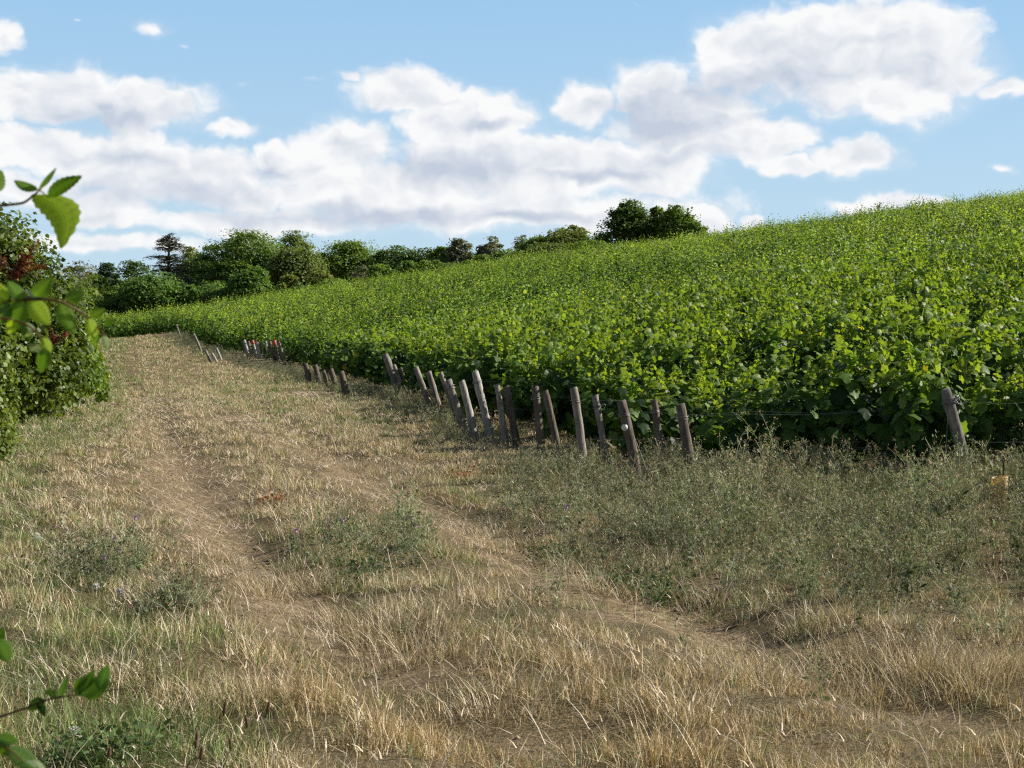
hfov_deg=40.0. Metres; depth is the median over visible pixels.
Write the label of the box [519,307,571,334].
grapevine
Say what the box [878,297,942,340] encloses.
grapevine
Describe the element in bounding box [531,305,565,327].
grapevine
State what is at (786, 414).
trellis wire
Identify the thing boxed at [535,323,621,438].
grapevine
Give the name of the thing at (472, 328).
grapevine
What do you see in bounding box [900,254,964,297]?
grapevine
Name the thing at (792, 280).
grapevine
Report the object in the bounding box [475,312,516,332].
grapevine
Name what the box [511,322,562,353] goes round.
grapevine
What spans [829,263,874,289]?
grapevine
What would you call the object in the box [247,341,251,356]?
vineyard post
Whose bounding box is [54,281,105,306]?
bush
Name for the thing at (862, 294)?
grapevine
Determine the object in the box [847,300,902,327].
grapevine
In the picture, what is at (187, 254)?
broadleaf tree
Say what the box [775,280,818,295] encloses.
grapevine
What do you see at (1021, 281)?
grapevine
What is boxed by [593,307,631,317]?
grapevine
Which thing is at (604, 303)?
grapevine
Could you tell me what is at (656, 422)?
vineyard post
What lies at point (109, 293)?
bush
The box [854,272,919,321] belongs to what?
grapevine
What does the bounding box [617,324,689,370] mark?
grapevine
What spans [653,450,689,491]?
tall weed
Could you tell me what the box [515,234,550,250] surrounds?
broadleaf tree
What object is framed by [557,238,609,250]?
bush
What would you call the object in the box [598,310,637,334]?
grapevine
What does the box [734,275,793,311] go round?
grapevine
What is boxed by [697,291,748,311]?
grapevine
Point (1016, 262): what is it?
grapevine
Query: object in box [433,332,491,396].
grapevine
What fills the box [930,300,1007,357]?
grapevine
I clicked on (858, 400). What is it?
grapevine
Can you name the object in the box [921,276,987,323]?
grapevine
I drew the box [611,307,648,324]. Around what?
grapevine
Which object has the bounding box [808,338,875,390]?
grapevine
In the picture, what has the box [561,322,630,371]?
grapevine
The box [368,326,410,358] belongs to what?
grapevine
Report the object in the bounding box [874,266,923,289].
grapevine
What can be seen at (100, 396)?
hedge bush
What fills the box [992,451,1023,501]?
tall weed
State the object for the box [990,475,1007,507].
plastic tube
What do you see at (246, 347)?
vineyard post
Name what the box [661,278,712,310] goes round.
grapevine
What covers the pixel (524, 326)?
grapevine
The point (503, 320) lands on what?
grapevine
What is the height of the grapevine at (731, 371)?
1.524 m
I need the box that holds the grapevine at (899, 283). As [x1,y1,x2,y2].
[885,269,944,299]
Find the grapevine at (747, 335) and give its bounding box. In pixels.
[711,305,783,383]
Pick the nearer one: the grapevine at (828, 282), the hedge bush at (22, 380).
the hedge bush at (22, 380)
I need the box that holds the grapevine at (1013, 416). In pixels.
[961,349,1023,463]
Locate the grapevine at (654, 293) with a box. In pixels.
[648,280,692,306]
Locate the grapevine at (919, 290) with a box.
[875,272,950,316]
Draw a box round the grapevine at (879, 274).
[863,261,924,296]
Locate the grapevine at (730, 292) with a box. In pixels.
[727,279,738,303]
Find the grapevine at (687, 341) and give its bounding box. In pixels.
[623,334,690,381]
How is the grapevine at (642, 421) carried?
on the ground at (748, 627)
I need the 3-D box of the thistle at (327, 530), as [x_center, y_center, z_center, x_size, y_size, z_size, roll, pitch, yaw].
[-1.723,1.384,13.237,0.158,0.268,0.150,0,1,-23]
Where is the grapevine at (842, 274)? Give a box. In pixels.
[831,260,860,278]
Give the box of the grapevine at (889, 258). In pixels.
[878,245,920,267]
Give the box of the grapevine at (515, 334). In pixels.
[481,326,534,344]
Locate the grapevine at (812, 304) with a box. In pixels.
[773,282,833,318]
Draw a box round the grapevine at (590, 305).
[566,296,608,322]
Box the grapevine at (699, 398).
[670,365,759,464]
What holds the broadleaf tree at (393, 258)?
on the ground at (748, 627)
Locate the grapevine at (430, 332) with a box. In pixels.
[412,321,468,358]
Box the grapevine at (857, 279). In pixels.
[835,268,890,307]
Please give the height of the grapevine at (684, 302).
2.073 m
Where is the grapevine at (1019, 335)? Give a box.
[937,290,1023,384]
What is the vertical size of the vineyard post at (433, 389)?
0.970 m
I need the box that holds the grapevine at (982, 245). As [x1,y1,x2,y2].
[976,233,1019,257]
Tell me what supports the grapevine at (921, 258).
on the ground at (748, 627)
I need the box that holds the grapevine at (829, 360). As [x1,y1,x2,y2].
[818,333,912,408]
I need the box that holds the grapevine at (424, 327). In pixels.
[423,321,461,344]
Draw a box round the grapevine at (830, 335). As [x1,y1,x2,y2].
[763,298,860,385]
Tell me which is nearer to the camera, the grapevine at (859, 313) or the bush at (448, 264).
the grapevine at (859, 313)
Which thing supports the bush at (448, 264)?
on the ground at (748, 627)
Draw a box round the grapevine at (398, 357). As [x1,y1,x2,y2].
[381,323,427,385]
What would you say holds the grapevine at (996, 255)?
on the ground at (748, 627)
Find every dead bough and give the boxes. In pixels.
[0,240,46,280]
[49,325,67,346]
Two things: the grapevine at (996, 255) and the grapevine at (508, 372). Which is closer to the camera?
the grapevine at (508, 372)
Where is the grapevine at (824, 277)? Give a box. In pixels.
[795,263,839,291]
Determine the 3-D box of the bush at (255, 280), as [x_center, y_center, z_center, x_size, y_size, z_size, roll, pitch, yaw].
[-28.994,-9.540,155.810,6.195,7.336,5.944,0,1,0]
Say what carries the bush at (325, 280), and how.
on the ground at (748, 627)
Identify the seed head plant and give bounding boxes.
[69,726,80,740]
[92,582,99,600]
[116,587,123,606]
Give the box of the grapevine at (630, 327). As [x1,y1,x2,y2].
[593,304,658,347]
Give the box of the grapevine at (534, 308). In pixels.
[524,299,558,322]
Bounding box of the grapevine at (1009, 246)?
[1007,244,1022,269]
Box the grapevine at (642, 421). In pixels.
[608,353,719,458]
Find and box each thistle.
[101,551,126,584]
[111,537,127,561]
[113,547,125,577]
[125,516,139,542]
[285,529,300,554]
[320,517,335,542]
[323,518,349,542]
[404,516,424,544]
[407,524,427,550]
[509,490,523,509]
[549,505,569,531]
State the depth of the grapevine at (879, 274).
36.62 m
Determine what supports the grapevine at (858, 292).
on the ground at (748, 627)
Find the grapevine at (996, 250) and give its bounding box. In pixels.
[972,241,1018,268]
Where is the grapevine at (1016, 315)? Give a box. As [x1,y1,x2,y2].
[984,296,1023,329]
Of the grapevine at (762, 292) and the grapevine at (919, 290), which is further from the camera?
the grapevine at (762, 292)
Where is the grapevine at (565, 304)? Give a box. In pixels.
[551,293,595,318]
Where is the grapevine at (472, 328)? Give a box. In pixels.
[454,313,525,375]
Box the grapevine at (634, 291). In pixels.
[608,281,653,316]
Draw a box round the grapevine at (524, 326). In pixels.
[517,305,573,345]
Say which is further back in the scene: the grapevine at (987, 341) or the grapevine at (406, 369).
the grapevine at (406, 369)
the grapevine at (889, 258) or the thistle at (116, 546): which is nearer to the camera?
the thistle at (116, 546)
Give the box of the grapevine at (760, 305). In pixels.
[744,296,804,331]
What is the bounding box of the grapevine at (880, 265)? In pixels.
[859,255,898,273]
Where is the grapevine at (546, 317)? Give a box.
[527,311,555,330]
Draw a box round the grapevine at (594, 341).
[538,313,643,430]
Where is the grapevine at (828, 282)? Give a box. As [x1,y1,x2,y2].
[798,268,845,293]
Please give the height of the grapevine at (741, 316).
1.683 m
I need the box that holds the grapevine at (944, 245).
[918,235,971,267]
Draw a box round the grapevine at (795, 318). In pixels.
[766,294,845,355]
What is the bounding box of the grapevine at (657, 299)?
[644,292,668,306]
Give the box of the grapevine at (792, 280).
[761,266,807,289]
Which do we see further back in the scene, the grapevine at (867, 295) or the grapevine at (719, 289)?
the grapevine at (719, 289)
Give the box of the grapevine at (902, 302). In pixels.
[865,279,945,340]
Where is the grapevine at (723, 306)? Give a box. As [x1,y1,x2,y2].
[714,295,767,321]
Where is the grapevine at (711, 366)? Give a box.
[663,329,740,380]
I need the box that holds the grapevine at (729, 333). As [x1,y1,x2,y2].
[702,326,764,360]
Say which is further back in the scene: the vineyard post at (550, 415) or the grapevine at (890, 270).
the grapevine at (890, 270)
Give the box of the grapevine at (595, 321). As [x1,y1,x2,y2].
[586,303,642,340]
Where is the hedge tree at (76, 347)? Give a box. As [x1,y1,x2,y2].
[0,201,111,421]
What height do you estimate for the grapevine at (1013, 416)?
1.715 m
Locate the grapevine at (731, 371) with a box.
[693,356,785,409]
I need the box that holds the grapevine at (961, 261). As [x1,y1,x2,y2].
[936,245,999,278]
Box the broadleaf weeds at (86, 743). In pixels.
[0,375,719,767]
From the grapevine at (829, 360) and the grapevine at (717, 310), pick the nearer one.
the grapevine at (829, 360)
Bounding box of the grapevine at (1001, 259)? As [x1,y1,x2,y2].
[969,250,1011,273]
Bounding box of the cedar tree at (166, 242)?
[143,233,191,280]
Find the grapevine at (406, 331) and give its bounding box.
[391,319,432,339]
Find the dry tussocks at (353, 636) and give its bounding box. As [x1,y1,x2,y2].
[17,456,1023,739]
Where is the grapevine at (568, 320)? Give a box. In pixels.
[533,310,610,345]
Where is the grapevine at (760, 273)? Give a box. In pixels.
[736,270,775,285]
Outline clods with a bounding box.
[24,411,996,767]
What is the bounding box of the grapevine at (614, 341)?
[556,326,620,351]
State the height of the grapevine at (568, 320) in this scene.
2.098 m
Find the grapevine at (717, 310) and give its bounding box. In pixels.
[685,301,735,327]
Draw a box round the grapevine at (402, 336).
[384,330,419,349]
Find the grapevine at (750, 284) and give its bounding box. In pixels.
[731,273,768,298]
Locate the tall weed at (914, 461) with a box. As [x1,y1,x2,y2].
[901,445,951,484]
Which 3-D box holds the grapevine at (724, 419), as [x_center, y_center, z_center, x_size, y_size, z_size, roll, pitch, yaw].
[3.268,0.544,19.440,1.609,1.579,1.088,0,1,-6]
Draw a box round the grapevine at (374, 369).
[363,333,414,385]
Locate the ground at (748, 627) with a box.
[0,331,1023,767]
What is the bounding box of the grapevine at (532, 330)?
[493,322,546,340]
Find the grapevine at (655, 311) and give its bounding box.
[638,289,711,340]
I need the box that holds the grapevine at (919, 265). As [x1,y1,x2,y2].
[913,248,970,286]
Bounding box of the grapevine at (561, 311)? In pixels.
[555,297,610,330]
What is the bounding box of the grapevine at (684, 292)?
[667,279,721,304]
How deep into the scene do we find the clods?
12.97 m
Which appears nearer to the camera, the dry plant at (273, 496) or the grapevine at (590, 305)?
the dry plant at (273, 496)
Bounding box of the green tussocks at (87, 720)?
[0,354,380,767]
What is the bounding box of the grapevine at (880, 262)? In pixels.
[860,252,902,274]
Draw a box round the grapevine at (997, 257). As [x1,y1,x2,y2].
[972,244,1017,270]
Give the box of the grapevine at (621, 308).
[607,296,643,316]
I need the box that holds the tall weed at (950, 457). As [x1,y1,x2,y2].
[935,435,963,477]
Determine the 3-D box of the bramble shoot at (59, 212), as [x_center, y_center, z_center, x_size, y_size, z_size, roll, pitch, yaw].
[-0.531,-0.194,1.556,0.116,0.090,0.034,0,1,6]
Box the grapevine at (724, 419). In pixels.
[693,366,812,466]
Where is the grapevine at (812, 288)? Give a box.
[800,276,855,311]
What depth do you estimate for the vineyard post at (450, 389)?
25.48 m
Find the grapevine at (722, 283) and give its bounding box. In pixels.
[705,272,750,298]
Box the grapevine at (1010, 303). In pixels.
[993,288,1023,339]
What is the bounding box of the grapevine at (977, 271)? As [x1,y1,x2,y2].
[927,254,984,284]
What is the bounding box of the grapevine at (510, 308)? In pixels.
[503,304,544,324]
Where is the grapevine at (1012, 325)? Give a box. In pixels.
[991,312,1023,369]
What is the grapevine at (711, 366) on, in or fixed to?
on the ground at (748, 627)
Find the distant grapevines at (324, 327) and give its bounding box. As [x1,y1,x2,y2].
[87,185,1023,381]
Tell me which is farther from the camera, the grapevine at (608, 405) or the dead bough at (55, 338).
the dead bough at (55, 338)
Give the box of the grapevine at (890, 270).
[870,265,916,294]
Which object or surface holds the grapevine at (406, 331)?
on the ground at (748, 627)
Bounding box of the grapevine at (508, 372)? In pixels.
[500,331,569,417]
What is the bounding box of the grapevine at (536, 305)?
[533,296,573,315]
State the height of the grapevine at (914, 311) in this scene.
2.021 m
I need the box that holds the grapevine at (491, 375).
[444,312,533,421]
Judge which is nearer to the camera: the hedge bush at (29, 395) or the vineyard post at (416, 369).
the hedge bush at (29, 395)
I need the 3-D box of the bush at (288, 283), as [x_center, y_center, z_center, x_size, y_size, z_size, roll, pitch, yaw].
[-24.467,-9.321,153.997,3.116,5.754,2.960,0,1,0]
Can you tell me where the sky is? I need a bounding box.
[0,0,1023,280]
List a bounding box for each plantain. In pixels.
[105,747,111,767]
[186,730,198,767]
[197,746,203,767]
[213,698,226,747]
[223,738,231,767]
[236,716,248,758]
[258,700,269,744]
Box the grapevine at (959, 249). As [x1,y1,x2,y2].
[919,238,970,271]
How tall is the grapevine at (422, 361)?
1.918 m
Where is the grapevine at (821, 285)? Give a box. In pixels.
[761,271,824,319]
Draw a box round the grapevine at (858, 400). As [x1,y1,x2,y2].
[820,315,940,464]
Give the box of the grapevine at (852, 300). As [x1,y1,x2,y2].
[820,282,886,320]
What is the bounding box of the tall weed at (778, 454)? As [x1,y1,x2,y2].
[753,432,796,479]
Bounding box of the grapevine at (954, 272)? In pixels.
[950,264,1009,288]
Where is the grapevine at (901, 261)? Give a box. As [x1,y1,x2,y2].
[895,247,939,274]
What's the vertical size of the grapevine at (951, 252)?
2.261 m
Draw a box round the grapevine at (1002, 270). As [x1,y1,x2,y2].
[998,267,1019,286]
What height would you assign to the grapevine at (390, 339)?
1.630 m
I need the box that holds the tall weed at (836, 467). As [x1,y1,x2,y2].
[827,435,851,485]
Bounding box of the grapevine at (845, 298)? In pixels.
[782,281,850,334]
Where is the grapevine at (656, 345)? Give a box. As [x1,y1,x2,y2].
[593,319,696,400]
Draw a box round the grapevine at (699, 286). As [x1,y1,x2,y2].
[660,284,707,311]
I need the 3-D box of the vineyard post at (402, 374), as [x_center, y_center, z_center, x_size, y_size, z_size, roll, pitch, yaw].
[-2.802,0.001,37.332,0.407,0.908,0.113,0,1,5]
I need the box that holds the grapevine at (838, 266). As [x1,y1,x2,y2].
[819,262,853,275]
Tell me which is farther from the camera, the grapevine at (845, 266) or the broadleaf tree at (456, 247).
the broadleaf tree at (456, 247)
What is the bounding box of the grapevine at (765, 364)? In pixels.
[719,337,798,403]
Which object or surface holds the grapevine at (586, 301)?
on the ground at (748, 627)
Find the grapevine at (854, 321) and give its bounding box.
[814,299,880,332]
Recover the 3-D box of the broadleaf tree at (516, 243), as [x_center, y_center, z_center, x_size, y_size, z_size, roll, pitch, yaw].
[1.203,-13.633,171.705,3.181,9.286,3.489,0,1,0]
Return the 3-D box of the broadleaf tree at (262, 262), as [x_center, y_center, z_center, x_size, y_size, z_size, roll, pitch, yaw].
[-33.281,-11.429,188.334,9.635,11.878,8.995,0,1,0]
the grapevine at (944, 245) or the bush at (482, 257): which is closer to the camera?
the grapevine at (944, 245)
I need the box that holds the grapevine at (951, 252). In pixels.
[922,241,980,281]
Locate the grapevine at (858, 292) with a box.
[830,279,885,307]
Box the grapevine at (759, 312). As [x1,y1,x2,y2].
[744,289,821,361]
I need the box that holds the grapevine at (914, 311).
[877,294,962,353]
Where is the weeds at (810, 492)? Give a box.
[0,330,1023,767]
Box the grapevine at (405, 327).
[400,323,443,339]
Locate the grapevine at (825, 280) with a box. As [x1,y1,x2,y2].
[807,275,841,297]
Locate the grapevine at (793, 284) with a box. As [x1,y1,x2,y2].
[775,279,806,294]
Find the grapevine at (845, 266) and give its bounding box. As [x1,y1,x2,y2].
[827,261,858,274]
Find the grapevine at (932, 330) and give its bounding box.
[866,296,972,387]
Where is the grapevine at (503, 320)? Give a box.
[495,303,536,327]
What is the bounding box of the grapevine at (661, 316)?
[642,298,712,341]
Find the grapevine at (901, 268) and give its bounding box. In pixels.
[883,258,925,285]
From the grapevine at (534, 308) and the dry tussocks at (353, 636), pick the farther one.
the grapevine at (534, 308)
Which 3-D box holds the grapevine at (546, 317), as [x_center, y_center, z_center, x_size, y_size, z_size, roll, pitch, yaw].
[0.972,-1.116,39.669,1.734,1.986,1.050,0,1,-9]
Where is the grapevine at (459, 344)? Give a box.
[447,333,471,360]
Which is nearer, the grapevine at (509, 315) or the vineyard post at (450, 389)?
the vineyard post at (450, 389)
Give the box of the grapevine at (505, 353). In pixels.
[496,336,536,418]
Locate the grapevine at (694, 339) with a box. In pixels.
[666,311,743,371]
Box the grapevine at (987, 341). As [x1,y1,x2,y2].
[918,307,1023,437]
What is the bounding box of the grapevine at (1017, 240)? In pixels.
[1006,230,1023,247]
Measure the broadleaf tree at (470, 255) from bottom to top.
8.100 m
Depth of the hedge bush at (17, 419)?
24.94 m
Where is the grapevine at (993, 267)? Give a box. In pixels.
[982,255,1023,277]
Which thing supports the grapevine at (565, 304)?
on the ground at (748, 627)
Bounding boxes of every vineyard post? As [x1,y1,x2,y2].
[205,350,210,361]
[215,348,221,359]
[243,340,249,356]
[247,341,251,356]
[251,340,257,357]
[255,341,261,358]
[268,341,275,365]
[273,340,280,365]
[277,341,285,363]
[303,363,312,382]
[313,364,320,381]
[321,370,327,388]
[328,368,336,385]
[338,371,348,395]
[382,353,400,392]
[393,364,406,393]
[399,367,410,393]
[413,366,431,407]
[426,371,440,405]
[438,372,454,418]
[445,378,468,435]
[459,380,478,439]
[472,370,493,441]
[494,383,508,448]
[503,385,519,447]
[531,386,545,458]
[542,390,562,462]
[570,386,588,474]
[592,394,610,464]
[617,399,642,491]
[650,399,663,465]
[676,403,696,485]
[940,387,972,474]
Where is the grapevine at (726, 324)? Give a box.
[692,313,737,334]
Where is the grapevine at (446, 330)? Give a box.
[435,315,483,339]
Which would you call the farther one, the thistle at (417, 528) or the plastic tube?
the plastic tube
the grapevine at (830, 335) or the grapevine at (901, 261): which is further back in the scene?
the grapevine at (901, 261)
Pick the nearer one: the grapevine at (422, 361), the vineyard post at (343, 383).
the grapevine at (422, 361)
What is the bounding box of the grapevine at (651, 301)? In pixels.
[632,297,671,315]
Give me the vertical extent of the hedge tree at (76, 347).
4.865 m
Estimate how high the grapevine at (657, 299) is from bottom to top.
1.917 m
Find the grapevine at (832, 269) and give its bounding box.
[811,261,846,280]
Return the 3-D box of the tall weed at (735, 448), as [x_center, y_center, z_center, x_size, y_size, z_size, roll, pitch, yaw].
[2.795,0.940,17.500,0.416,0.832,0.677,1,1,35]
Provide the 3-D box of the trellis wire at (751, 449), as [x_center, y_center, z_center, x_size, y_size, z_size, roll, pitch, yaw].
[5.000,0.628,18.188,7.000,0.483,0.003,0,1,-7]
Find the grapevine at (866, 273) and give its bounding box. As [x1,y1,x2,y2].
[843,263,901,294]
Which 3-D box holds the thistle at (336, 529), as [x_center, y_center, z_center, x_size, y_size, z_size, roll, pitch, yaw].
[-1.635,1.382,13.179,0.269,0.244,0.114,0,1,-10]
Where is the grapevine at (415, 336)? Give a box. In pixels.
[403,323,439,349]
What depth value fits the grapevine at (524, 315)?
41.00 m
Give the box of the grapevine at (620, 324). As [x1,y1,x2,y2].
[592,314,631,342]
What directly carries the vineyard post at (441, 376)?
on the ground at (748, 627)
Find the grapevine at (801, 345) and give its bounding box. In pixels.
[761,300,839,372]
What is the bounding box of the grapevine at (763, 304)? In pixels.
[748,287,797,316]
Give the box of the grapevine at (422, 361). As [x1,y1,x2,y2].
[403,326,464,394]
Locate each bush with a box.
[0,261,73,422]
[0,326,32,422]
[0,335,25,462]
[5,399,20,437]
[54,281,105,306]
[55,328,112,405]
[57,296,89,325]
[81,296,118,316]
[97,285,146,315]
[109,270,195,315]
[171,280,245,308]
[220,265,277,299]
[276,273,299,293]
[306,267,335,288]
[313,277,357,289]
[347,265,368,283]
[364,263,400,280]
[396,260,418,276]
[408,258,446,273]
[432,262,458,270]
[458,254,493,266]
[485,248,528,262]
[522,241,572,256]
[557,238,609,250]
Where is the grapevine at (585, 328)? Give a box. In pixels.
[555,318,607,348]
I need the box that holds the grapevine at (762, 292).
[756,278,809,315]
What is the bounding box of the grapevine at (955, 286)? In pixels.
[917,276,985,306]
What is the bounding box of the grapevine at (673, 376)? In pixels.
[642,350,724,416]
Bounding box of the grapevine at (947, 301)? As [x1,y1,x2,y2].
[929,284,1009,333]
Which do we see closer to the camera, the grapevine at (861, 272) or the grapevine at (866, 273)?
the grapevine at (866, 273)
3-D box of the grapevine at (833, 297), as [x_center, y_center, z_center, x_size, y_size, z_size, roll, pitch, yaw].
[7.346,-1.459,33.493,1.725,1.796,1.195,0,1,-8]
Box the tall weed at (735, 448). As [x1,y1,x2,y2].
[715,426,751,474]
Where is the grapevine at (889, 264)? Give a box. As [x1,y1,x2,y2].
[886,255,924,272]
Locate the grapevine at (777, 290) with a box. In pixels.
[752,279,802,307]
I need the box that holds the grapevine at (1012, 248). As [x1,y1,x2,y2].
[984,233,1019,256]
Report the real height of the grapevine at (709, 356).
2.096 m
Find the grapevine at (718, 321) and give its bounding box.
[714,307,766,328]
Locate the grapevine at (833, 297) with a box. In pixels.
[799,285,837,302]
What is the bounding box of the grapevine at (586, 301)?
[568,296,616,320]
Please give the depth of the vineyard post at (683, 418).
18.03 m
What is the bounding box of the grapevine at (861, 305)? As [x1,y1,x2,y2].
[824,286,886,325]
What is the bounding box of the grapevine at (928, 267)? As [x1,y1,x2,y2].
[920,262,961,280]
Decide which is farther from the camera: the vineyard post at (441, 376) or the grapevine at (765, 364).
the vineyard post at (441, 376)
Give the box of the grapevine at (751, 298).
[711,285,756,318]
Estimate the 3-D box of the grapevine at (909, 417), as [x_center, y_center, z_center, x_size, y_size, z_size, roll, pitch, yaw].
[5.554,0.274,18.305,1.578,2.103,1.064,0,1,-6]
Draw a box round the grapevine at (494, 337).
[458,322,529,375]
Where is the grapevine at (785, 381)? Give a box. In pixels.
[754,340,839,440]
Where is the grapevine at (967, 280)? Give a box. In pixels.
[914,263,991,307]
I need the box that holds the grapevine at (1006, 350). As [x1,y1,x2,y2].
[964,311,1023,422]
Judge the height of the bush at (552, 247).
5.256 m
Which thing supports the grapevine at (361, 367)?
on the ground at (748, 627)
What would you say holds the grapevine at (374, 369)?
on the ground at (748, 627)
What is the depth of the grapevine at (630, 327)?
30.21 m
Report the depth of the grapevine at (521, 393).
25.69 m
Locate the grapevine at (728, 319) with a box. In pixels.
[694,290,756,359]
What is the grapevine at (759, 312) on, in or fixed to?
on the ground at (748, 627)
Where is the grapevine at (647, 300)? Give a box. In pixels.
[627,288,687,318]
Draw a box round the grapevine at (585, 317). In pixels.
[563,301,620,337]
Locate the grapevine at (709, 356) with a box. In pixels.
[641,320,738,412]
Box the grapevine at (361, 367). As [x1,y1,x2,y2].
[351,325,400,379]
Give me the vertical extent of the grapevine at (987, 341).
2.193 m
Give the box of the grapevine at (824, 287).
[800,272,854,299]
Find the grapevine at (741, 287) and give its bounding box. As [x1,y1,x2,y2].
[734,271,785,304]
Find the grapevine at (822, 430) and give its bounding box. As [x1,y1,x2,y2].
[788,349,886,471]
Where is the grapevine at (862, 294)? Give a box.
[849,275,900,303]
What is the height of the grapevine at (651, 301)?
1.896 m
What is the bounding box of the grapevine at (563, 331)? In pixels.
[551,325,623,365]
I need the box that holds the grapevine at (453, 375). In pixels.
[451,325,523,413]
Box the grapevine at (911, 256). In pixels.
[900,254,926,266]
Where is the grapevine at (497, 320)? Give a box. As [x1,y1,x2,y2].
[489,319,514,331]
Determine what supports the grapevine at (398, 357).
on the ground at (748, 627)
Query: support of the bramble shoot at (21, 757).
on the ground at (748, 627)
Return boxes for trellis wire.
[631,399,1005,414]
[640,445,896,451]
[706,411,877,415]
[708,445,885,451]
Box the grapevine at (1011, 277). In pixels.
[972,257,1022,304]
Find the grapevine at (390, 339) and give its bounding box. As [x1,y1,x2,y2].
[368,335,404,375]
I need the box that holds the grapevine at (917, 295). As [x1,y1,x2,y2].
[878,282,956,316]
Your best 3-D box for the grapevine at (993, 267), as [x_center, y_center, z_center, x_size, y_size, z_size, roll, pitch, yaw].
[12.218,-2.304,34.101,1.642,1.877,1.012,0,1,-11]
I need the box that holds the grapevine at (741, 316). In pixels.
[718,303,766,323]
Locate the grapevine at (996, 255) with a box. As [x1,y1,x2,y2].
[982,242,1023,274]
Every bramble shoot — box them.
[0,168,81,248]
[0,277,115,350]
[0,316,51,371]
[0,628,12,661]
[0,665,123,717]
[0,733,44,767]
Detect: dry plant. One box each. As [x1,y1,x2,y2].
[256,489,295,504]
[441,462,496,477]
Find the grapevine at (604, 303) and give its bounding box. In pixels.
[583,291,628,310]
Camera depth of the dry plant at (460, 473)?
19.47 m
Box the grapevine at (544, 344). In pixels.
[537,340,553,361]
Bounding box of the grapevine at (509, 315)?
[491,306,530,321]
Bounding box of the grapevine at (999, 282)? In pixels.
[973,272,1012,298]
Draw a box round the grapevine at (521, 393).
[503,333,581,421]
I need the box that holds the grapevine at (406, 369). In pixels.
[401,333,452,390]
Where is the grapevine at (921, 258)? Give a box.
[906,251,933,264]
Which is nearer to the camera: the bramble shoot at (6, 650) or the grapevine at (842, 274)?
the bramble shoot at (6, 650)
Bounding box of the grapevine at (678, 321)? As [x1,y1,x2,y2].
[676,307,718,328]
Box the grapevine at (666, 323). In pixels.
[628,307,683,335]
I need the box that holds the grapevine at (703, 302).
[686,289,741,318]
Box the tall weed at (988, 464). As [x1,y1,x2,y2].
[977,435,1008,498]
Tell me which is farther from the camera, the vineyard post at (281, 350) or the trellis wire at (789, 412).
the vineyard post at (281, 350)
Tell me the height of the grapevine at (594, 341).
2.259 m
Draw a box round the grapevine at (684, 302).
[633,293,693,321]
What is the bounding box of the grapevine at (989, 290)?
[954,272,1023,324]
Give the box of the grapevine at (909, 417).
[875,325,1001,469]
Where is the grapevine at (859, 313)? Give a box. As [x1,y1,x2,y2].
[816,309,902,361]
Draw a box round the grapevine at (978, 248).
[957,239,996,263]
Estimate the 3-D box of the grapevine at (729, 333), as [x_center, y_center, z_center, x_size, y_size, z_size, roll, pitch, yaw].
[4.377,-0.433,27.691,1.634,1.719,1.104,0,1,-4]
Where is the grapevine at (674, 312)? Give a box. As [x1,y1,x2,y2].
[639,297,689,324]
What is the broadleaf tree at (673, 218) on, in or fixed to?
on the ground at (748, 627)
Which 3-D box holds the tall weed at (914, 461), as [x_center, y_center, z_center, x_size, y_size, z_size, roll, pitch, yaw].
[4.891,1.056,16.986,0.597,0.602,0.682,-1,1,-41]
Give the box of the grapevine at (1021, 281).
[1008,267,1023,296]
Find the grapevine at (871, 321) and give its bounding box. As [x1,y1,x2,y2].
[816,292,911,355]
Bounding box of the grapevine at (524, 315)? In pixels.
[507,312,549,330]
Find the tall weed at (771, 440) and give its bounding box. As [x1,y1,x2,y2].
[736,410,791,483]
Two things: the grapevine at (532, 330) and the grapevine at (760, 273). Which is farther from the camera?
the grapevine at (760, 273)
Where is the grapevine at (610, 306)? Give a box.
[598,298,642,321]
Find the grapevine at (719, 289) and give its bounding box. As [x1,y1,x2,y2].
[703,276,752,311]
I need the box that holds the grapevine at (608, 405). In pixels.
[572,342,657,447]
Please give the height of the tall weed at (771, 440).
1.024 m
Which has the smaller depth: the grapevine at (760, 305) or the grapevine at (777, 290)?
the grapevine at (760, 305)
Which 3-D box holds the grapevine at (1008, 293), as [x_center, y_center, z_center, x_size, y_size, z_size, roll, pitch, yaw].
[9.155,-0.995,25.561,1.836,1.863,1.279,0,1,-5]
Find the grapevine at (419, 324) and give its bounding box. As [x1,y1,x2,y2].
[400,310,445,336]
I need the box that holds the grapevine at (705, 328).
[655,317,719,355]
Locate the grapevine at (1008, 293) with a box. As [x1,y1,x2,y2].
[968,280,1023,324]
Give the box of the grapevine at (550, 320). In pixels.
[530,312,564,330]
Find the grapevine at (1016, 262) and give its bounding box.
[998,247,1023,278]
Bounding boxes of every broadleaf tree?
[54,260,98,283]
[64,277,107,297]
[82,273,111,293]
[94,262,121,283]
[108,259,153,292]
[168,274,202,295]
[173,246,199,278]
[176,250,213,287]
[188,228,291,283]
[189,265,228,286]
[240,254,275,296]
[263,244,328,292]
[274,230,316,252]
[311,239,380,282]
[359,245,427,268]
[407,247,434,264]
[427,246,464,262]
[442,237,474,265]
[464,252,478,260]
[474,236,505,256]
[510,235,526,252]
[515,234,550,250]
[541,224,592,246]
[589,233,604,240]
[593,198,654,248]
[645,205,664,242]
[651,204,700,242]
[683,221,708,237]

